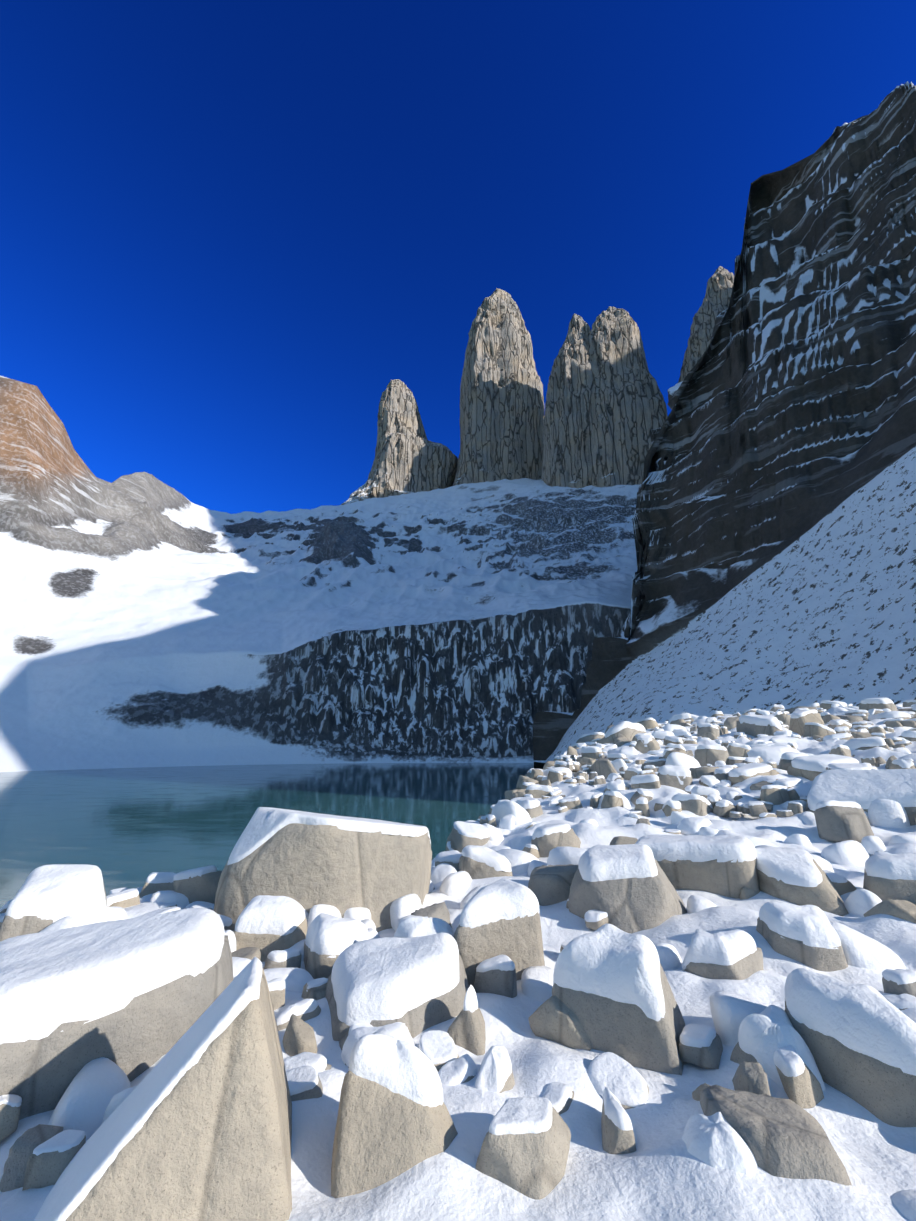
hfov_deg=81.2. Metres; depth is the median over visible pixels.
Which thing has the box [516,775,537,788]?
moraine rock
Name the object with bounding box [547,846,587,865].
snow mound
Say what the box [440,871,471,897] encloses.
snow mound
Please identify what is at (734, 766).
moraine rock
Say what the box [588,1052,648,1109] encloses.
moraine rock
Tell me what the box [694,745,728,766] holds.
moraine rock
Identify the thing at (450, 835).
moraine rock
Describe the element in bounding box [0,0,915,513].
sky
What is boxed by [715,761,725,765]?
snow mound
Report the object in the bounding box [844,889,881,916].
snow mound
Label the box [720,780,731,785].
moraine rock
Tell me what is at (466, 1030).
boulder
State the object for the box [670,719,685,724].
moraine rock
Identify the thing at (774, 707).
moraine rock
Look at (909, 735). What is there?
moraine rock
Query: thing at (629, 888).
snow-capped boulder
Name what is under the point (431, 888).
moraine rock
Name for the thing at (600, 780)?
moraine rock
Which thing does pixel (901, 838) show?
snow mound
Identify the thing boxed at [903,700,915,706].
moraine rock
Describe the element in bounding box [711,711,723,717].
moraine rock
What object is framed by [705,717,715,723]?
moraine rock
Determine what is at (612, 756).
moraine rock
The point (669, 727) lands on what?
snow mound
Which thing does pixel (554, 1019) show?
moraine rock
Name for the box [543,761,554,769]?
moraine rock
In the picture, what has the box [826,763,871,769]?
moraine rock
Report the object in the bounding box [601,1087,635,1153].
small boulder
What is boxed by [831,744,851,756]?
moraine rock
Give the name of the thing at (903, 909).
moraine rock
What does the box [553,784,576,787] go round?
snow mound
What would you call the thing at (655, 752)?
moraine rock
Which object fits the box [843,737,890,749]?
moraine rock
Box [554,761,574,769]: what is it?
moraine rock
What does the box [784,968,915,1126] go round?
slab boulder
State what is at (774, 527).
cliff
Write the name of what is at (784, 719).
moraine rock
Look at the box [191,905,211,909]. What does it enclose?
moraine rock
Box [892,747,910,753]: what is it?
snow mound
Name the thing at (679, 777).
moraine rock
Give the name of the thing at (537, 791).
moraine rock
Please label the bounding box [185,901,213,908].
snow mound
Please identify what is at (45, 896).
boulder
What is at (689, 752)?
moraine rock
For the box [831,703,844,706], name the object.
moraine rock
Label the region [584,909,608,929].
moraine rock
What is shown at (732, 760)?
moraine rock
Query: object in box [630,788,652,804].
moraine rock
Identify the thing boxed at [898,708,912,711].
moraine rock
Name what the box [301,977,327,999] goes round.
moraine rock
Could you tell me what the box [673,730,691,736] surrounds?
moraine rock
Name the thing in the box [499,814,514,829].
snow mound
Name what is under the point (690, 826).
boulder
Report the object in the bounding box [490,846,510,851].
snow mound
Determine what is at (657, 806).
moraine rock
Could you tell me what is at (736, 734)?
moraine rock
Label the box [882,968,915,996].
moraine rock
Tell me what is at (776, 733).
moraine rock
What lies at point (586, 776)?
moraine rock
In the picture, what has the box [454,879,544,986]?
snow-capped boulder
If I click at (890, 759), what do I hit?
moraine rock
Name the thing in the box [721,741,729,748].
moraine rock
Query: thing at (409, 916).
moraine rock
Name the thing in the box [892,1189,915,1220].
snow mound
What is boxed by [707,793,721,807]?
moraine rock
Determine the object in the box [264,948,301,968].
moraine rock
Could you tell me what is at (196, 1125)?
tri slab boulder
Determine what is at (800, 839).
snow mound
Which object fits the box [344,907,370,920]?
snow mound
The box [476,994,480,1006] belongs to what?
snow mound
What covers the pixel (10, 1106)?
moraine rock
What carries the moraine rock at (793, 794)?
on the moraine
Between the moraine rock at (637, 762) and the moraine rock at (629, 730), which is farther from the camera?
the moraine rock at (629, 730)
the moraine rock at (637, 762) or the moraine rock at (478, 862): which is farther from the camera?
the moraine rock at (637, 762)
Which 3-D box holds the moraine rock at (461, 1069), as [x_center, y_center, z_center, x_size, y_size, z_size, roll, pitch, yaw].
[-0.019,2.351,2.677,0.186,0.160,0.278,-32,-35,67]
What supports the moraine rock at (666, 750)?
on the moraine
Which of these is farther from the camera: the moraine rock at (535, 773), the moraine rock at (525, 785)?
the moraine rock at (535, 773)
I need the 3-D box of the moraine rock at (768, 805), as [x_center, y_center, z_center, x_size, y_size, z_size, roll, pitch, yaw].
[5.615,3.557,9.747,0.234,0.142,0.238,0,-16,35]
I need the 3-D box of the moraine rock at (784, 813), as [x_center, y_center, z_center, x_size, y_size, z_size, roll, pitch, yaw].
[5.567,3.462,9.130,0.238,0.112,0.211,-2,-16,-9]
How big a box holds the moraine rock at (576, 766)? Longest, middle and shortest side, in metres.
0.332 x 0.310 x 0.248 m
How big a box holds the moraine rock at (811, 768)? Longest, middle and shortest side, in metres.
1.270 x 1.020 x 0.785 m
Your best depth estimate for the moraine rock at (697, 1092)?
2.49 m
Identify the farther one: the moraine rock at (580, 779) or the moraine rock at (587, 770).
the moraine rock at (587, 770)
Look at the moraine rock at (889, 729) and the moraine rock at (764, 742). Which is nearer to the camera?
the moraine rock at (764, 742)
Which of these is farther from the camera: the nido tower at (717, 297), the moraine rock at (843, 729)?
the nido tower at (717, 297)
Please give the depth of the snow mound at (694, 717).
36.02 m
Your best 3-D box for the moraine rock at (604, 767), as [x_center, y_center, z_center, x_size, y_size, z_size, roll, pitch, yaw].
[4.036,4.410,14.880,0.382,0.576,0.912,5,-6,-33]
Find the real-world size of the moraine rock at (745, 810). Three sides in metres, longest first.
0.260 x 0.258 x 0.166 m
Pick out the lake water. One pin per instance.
(130, 828)
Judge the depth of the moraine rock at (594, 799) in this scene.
10.65 m
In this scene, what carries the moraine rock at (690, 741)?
on the moraine
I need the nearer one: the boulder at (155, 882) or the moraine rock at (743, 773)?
the boulder at (155, 882)
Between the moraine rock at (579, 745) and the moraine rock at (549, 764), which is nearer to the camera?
the moraine rock at (549, 764)
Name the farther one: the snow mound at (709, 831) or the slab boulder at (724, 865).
the snow mound at (709, 831)
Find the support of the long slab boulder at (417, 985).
on the moraine
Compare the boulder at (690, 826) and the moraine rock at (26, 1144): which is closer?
the moraine rock at (26, 1144)
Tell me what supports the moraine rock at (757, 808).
on the moraine
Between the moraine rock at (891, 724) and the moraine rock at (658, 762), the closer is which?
the moraine rock at (658, 762)
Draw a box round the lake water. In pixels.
[0,763,542,907]
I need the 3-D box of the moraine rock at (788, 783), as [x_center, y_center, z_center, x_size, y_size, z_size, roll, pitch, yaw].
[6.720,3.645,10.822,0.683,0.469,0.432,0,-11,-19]
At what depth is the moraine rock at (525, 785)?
13.23 m
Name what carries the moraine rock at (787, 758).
on the moraine
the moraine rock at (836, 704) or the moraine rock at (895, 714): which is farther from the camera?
the moraine rock at (836, 704)
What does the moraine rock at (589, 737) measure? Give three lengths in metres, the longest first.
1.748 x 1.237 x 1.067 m
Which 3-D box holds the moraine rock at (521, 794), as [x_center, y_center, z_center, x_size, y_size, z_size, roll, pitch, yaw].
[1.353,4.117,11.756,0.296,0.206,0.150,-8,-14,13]
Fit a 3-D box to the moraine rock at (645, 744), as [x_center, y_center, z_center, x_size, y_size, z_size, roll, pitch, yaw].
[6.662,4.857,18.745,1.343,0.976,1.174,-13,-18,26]
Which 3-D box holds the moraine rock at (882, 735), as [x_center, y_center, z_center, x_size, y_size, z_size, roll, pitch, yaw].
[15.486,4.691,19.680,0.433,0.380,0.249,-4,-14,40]
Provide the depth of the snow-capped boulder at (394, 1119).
2.16 m
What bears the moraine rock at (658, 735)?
on the moraine
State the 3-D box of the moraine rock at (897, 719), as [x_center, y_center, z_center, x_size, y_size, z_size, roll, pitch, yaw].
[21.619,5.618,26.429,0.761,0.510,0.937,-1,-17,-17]
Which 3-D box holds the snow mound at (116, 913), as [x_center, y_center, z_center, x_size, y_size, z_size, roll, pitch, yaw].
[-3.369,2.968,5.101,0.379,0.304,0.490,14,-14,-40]
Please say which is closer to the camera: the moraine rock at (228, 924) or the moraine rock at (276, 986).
the moraine rock at (276, 986)
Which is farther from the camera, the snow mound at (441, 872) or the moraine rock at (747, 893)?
the snow mound at (441, 872)
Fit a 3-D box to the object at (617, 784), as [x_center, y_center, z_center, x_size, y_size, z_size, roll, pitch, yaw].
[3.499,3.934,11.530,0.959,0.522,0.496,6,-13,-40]
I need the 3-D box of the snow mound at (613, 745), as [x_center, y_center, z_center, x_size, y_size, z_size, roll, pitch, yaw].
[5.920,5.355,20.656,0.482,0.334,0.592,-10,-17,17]
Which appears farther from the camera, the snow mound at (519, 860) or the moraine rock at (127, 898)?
the snow mound at (519, 860)
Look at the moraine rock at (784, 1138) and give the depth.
2.08 m
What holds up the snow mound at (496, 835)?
on the moraine
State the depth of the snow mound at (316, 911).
4.96 m
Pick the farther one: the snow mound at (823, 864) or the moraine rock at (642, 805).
the moraine rock at (642, 805)
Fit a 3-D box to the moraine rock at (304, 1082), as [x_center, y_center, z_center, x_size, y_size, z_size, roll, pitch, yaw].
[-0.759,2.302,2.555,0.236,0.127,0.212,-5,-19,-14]
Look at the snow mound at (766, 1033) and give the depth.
2.65 m
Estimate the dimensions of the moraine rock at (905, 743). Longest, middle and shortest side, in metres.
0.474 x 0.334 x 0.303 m
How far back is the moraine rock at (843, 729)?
20.92 m
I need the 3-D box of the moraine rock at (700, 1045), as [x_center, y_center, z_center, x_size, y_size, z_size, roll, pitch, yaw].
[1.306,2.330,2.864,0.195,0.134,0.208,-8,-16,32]
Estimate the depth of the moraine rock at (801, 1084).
2.44 m
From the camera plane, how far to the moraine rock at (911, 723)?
23.71 m
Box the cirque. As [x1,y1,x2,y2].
[0,376,640,771]
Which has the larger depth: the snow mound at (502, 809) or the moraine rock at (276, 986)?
the snow mound at (502, 809)
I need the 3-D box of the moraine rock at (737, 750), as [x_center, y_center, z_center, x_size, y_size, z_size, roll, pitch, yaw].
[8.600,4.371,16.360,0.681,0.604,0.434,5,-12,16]
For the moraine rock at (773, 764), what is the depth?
14.01 m
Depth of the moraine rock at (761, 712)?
33.74 m
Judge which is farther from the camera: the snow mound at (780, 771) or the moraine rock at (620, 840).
the snow mound at (780, 771)
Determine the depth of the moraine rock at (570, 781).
13.49 m
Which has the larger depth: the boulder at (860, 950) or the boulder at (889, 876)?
the boulder at (889, 876)
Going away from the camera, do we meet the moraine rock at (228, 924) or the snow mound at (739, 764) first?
the moraine rock at (228, 924)
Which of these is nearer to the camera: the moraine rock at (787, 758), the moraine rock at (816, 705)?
the moraine rock at (787, 758)
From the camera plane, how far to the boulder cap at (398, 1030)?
2.88 m
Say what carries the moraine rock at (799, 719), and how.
on the moraine
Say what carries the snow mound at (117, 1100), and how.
on the moraine
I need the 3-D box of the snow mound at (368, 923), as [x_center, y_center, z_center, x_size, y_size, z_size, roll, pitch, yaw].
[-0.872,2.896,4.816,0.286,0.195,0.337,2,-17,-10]
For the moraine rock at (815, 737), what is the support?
on the moraine
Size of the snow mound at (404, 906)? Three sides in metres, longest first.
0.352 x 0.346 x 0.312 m
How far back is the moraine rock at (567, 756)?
19.22 m
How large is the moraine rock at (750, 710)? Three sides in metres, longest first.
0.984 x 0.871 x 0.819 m
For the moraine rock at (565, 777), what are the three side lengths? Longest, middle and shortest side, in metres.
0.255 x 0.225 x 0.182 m
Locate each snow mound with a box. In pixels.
[40,916,75,931]
[48,1057,130,1138]
[101,1086,136,1124]
[107,906,126,920]
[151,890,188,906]
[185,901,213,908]
[224,930,235,952]
[232,957,250,979]
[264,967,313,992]
[290,939,304,960]
[304,909,308,927]
[308,904,340,926]
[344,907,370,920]
[361,919,375,928]
[367,928,379,939]
[390,894,421,930]
[430,863,456,883]
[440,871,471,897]
[460,886,482,908]
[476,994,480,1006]
[482,823,503,842]
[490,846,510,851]
[491,800,531,824]
[496,849,538,875]
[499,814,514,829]
[521,966,553,1002]
[527,860,546,876]
[543,767,572,776]
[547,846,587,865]
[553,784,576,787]
[575,1049,623,1058]
[579,818,597,825]
[597,794,630,809]
[606,744,616,747]
[607,773,620,781]
[611,758,627,772]
[654,943,680,969]
[663,724,684,730]
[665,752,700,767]
[671,811,689,823]
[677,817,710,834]
[680,712,698,720]
[682,1112,757,1174]
[687,895,716,912]
[696,737,710,741]
[699,827,718,835]
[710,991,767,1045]
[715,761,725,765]
[726,791,737,798]
[733,763,745,767]
[746,740,762,744]
[747,746,799,761]
[749,744,773,747]
[755,845,833,871]
[773,736,797,747]
[773,768,787,773]
[781,800,806,809]
[784,834,811,846]
[799,811,816,825]
[821,840,868,866]
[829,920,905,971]
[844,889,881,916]
[861,836,885,854]
[868,799,909,828]
[888,834,915,844]
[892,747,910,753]
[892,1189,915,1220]
[898,753,915,760]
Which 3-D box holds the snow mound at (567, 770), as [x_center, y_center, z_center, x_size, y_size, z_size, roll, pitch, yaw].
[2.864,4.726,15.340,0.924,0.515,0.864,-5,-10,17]
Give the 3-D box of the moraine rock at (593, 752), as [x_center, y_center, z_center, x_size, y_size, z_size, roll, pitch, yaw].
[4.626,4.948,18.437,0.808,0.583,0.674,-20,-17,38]
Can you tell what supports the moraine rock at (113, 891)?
on the moraine
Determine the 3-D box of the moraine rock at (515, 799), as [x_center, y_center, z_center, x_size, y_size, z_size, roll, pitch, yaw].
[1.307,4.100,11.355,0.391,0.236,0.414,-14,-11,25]
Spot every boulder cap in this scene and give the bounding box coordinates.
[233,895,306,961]
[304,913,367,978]
[341,1022,415,1067]
[394,916,453,937]
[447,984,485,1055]
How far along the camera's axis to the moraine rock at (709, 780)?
11.48 m
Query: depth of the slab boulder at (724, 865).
5.73 m
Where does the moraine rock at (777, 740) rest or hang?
on the moraine
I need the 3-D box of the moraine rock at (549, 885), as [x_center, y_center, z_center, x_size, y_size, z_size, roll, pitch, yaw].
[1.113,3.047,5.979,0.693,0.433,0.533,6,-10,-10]
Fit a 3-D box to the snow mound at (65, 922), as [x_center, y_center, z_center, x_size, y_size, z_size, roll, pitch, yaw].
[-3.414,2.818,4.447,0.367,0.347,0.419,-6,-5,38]
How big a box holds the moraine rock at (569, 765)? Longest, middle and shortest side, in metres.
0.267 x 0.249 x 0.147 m
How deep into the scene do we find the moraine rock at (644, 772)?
12.77 m
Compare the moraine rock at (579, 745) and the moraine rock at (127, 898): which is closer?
the moraine rock at (127, 898)
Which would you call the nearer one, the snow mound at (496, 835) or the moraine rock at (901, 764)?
the snow mound at (496, 835)
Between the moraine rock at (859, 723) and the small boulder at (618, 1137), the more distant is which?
the moraine rock at (859, 723)
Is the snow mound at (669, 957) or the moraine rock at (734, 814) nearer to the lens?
the snow mound at (669, 957)
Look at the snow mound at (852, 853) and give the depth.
6.73 m
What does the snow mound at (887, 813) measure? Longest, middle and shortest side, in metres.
0.576 x 0.507 x 0.488 m
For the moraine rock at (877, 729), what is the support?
on the moraine
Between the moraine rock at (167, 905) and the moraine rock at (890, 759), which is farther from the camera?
the moraine rock at (890, 759)
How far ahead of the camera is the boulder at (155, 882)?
6.04 m
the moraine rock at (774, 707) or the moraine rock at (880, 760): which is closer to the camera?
the moraine rock at (880, 760)
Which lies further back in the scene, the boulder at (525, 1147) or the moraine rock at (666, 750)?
the moraine rock at (666, 750)
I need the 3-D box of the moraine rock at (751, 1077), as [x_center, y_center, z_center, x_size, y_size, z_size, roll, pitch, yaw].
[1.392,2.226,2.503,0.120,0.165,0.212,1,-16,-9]
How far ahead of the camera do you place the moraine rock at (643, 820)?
8.97 m
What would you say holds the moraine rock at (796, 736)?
on the moraine
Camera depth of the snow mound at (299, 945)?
4.37 m
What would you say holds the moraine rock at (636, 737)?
on the moraine
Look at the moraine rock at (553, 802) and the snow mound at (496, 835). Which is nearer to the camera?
the snow mound at (496, 835)
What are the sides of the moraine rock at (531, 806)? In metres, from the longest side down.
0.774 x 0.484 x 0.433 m
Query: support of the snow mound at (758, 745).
on the moraine
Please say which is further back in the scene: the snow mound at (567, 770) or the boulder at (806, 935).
the snow mound at (567, 770)
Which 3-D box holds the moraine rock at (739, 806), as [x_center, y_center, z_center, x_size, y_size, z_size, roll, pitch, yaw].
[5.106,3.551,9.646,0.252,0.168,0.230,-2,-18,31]
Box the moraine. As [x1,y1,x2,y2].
[0,707,915,1220]
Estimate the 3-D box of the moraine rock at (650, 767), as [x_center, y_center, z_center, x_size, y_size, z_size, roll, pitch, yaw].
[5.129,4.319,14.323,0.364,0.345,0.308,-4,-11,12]
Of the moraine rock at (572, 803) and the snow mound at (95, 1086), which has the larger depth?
the moraine rock at (572, 803)
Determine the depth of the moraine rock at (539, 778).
14.53 m
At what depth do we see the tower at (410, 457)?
2294.49 m
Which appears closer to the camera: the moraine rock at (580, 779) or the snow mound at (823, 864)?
the snow mound at (823, 864)
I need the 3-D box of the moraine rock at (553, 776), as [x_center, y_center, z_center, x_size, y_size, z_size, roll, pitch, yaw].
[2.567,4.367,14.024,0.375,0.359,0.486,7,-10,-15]
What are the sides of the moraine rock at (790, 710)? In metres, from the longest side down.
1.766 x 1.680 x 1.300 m
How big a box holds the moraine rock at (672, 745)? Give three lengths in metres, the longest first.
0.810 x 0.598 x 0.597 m
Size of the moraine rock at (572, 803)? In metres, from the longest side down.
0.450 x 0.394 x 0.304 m
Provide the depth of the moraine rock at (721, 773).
12.30 m
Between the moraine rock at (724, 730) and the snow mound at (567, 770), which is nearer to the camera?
the snow mound at (567, 770)
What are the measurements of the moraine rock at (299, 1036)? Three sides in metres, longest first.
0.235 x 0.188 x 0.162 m
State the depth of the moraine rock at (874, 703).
33.30 m
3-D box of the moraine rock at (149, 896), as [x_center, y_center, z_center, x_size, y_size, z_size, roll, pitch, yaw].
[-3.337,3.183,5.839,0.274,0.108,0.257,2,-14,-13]
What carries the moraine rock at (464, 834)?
on the moraine
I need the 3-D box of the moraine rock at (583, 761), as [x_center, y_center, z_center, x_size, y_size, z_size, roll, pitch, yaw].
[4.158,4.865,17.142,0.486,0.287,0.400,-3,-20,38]
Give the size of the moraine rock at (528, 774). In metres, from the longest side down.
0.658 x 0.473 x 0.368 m
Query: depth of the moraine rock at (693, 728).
27.94 m
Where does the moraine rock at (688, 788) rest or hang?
on the moraine
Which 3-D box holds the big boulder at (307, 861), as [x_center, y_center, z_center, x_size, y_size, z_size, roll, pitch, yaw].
[-1.354,2.788,5.955,2.133,1.194,1.760,1,-13,-3]
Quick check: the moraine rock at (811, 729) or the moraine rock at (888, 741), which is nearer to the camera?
the moraine rock at (888, 741)
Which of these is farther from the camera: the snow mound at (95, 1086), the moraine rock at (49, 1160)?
the snow mound at (95, 1086)
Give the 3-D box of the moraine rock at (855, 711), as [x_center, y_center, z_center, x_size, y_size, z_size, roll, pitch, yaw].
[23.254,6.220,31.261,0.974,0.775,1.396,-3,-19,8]
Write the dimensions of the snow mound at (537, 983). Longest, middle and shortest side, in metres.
0.406 x 0.302 x 0.144 m
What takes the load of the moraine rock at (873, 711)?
on the moraine
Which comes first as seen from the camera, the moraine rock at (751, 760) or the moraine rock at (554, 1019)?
the moraine rock at (554, 1019)
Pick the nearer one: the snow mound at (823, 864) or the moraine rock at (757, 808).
the snow mound at (823, 864)
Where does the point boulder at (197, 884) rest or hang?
on the moraine
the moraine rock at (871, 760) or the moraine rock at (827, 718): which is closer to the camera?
the moraine rock at (871, 760)
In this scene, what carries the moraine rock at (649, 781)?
on the moraine
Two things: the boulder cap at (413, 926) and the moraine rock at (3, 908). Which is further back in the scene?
the moraine rock at (3, 908)
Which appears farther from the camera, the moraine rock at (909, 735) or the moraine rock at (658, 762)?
the moraine rock at (909, 735)
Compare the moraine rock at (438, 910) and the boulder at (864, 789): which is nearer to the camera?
the moraine rock at (438, 910)
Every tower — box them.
[341,379,457,504]
[452,288,544,485]
[541,313,593,488]
[587,306,667,487]
[678,266,733,382]
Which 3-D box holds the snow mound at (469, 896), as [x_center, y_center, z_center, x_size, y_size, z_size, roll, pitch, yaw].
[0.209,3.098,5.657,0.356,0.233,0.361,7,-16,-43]
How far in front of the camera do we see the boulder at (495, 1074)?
2.60 m
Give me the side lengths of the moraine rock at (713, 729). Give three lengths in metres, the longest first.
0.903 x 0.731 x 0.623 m
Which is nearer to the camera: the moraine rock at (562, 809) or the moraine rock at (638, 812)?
the moraine rock at (638, 812)
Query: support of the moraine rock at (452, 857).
on the moraine
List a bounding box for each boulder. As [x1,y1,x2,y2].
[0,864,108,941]
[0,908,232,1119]
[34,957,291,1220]
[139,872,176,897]
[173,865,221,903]
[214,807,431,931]
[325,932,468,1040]
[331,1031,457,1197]
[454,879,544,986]
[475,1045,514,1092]
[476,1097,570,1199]
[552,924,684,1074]
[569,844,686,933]
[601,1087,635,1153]
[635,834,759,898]
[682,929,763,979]
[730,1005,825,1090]
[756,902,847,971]
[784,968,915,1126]
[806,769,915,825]
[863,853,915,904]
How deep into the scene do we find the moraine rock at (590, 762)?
16.35 m
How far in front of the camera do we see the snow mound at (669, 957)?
4.09 m
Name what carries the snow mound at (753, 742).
on the moraine
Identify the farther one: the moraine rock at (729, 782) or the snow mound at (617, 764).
the snow mound at (617, 764)
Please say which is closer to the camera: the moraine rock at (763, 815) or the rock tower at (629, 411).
the moraine rock at (763, 815)
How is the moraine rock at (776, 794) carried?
on the moraine
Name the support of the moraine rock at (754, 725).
on the moraine
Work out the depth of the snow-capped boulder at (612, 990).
3.00 m
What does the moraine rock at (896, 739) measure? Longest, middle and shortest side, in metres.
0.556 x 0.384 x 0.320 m
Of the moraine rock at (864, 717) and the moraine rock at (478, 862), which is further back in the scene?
the moraine rock at (864, 717)
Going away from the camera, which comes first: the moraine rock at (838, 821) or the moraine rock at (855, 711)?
the moraine rock at (838, 821)
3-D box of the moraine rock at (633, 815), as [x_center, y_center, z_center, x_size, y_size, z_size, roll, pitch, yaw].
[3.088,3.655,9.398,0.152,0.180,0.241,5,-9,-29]
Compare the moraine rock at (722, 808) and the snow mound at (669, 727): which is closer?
the moraine rock at (722, 808)
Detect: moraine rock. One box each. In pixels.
[0,899,11,913]
[0,913,5,926]
[0,1094,21,1141]
[0,1124,62,1191]
[22,1130,85,1190]
[106,888,139,907]
[109,888,128,894]
[135,906,180,917]
[142,894,152,900]
[159,903,176,908]
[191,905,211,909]
[218,914,234,930]
[232,947,260,960]
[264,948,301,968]
[267,977,284,1009]
[276,999,320,1030]
[283,1014,317,1056]
[284,1052,331,1071]
[286,1066,322,1100]
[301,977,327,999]
[339,1024,372,1049]
[400,915,421,921]
[411,902,451,927]
[419,1030,458,1071]
[428,880,434,893]
[435,850,461,871]
[438,1054,476,1085]
[445,820,479,850]
[446,841,452,850]
[450,821,490,851]
[458,845,511,878]
[474,954,516,997]
[479,816,485,823]
[486,815,496,826]
[505,789,525,799]
[510,797,522,801]
[513,792,524,797]
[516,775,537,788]
[516,797,542,817]
[520,782,533,788]
[522,844,539,858]
[525,768,542,777]
[525,784,552,797]
[526,822,539,828]
[528,864,577,905]
[528,996,591,1050]
[530,769,542,779]
[531,823,580,856]
[537,775,544,782]
[539,779,550,785]
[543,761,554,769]
[544,1082,573,1114]
[547,769,562,782]
[549,796,562,806]
[550,789,561,796]
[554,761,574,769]
[558,796,582,809]
[558,806,567,812]
[559,755,576,759]
[563,775,571,779]
[564,779,576,783]
[566,746,577,755]
[566,762,572,770]
[571,743,586,748]
[573,762,579,770]
[574,773,588,779]
[576,732,604,742]
[576,776,586,783]
[579,757,591,765]
[581,746,604,758]
[582,768,589,773]
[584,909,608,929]
[587,759,595,764]
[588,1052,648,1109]
[589,772,597,779]
[590,758,616,778]
[590,792,602,807]
[594,775,605,784]
[599,721,645,743]
[601,791,622,808]
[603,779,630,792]
[607,753,627,760]
[610,775,618,781]
[610,836,637,844]
[614,736,630,746]
[619,747,636,756]
[623,767,641,779]
[628,812,639,818]
[629,809,642,815]
[630,774,660,788]
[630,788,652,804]
[632,733,648,741]
[633,718,658,728]
[634,797,649,816]
[635,735,659,753]
[635,760,645,764]
[636,818,650,824]
[637,770,655,774]
[641,759,665,770]
[643,765,656,771]
[647,750,663,754]
[651,731,673,739]
[654,803,663,810]
[657,765,692,790]
[662,800,681,816]
[663,748,673,756]
[663,749,685,758]
[664,735,682,745]
[664,829,680,833]
[665,743,685,750]
[668,713,693,723]
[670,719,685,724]
[671,794,712,815]
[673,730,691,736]
[678,723,689,726]
[679,744,702,749]
[679,1024,722,1068]
[683,738,696,743]
[685,750,693,756]
[685,785,695,793]
[689,767,718,778]
[690,726,696,731]
[691,785,719,798]
[692,1083,709,1100]
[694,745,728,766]
[697,724,719,736]
[699,775,719,786]
[700,1085,851,1185]
[702,732,717,739]
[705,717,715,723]
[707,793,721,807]
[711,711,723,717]
[713,799,735,816]
[714,765,737,768]
[714,767,730,780]
[715,781,729,787]
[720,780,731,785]
[721,726,728,734]
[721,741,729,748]
[723,717,738,729]
[727,742,750,756]
[728,756,746,764]
[728,763,779,784]
[728,811,740,817]
[732,1061,770,1095]
[734,732,744,738]
[736,715,782,737]
[736,802,742,811]
[739,886,759,899]
[742,803,749,813]
[744,757,759,763]
[746,709,756,713]
[748,801,767,816]
[750,779,777,789]
[755,709,769,715]
[755,847,848,915]
[756,741,772,743]
[759,812,776,818]
[760,785,789,804]
[760,801,772,810]
[761,761,776,767]
[767,743,790,746]
[769,704,784,711]
[769,738,795,748]
[773,731,798,736]
[773,1045,823,1108]
[774,714,789,725]
[774,778,802,788]
[776,809,793,816]
[778,752,813,770]
[784,706,816,713]
[787,754,858,780]
[787,801,804,814]
[788,789,799,800]
[789,709,823,735]
[791,734,800,738]
[803,722,835,737]
[807,702,819,707]
[813,735,823,741]
[814,800,873,841]
[820,700,846,709]
[820,712,828,717]
[822,714,839,723]
[823,733,853,740]
[823,870,855,895]
[824,738,839,743]
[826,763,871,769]
[828,719,851,728]
[828,725,840,729]
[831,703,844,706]
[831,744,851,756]
[834,726,849,733]
[836,715,862,721]
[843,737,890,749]
[845,709,868,715]
[851,732,870,737]
[852,714,868,720]
[852,722,866,725]
[852,725,871,729]
[857,728,868,732]
[859,698,897,710]
[861,757,875,764]
[863,899,915,922]
[868,709,883,715]
[868,711,910,720]
[868,725,885,733]
[871,733,885,737]
[873,757,885,765]
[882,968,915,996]
[883,718,903,723]
[883,727,893,732]
[884,738,894,745]
[884,993,915,1009]
[885,721,903,727]
[885,755,896,768]
[889,745,904,747]
[889,759,915,768]
[891,737,907,741]
[894,741,911,745]
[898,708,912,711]
[899,720,915,727]
[899,731,915,740]
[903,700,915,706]
[905,711,915,718]
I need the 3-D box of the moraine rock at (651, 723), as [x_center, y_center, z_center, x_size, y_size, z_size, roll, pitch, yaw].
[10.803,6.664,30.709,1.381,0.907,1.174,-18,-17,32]
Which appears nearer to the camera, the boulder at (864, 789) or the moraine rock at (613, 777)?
the boulder at (864, 789)
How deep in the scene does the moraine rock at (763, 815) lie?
8.97 m
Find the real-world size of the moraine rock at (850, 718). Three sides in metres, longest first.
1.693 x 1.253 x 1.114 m
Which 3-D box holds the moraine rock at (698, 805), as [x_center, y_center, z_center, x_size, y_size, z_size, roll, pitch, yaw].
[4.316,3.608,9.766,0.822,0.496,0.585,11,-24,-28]
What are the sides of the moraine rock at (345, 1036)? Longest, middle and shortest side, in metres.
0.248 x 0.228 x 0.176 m
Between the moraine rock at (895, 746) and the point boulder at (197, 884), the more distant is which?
the moraine rock at (895, 746)
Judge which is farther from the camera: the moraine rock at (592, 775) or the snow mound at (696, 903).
the moraine rock at (592, 775)
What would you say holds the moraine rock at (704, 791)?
on the moraine
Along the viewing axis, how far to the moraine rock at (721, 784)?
11.21 m

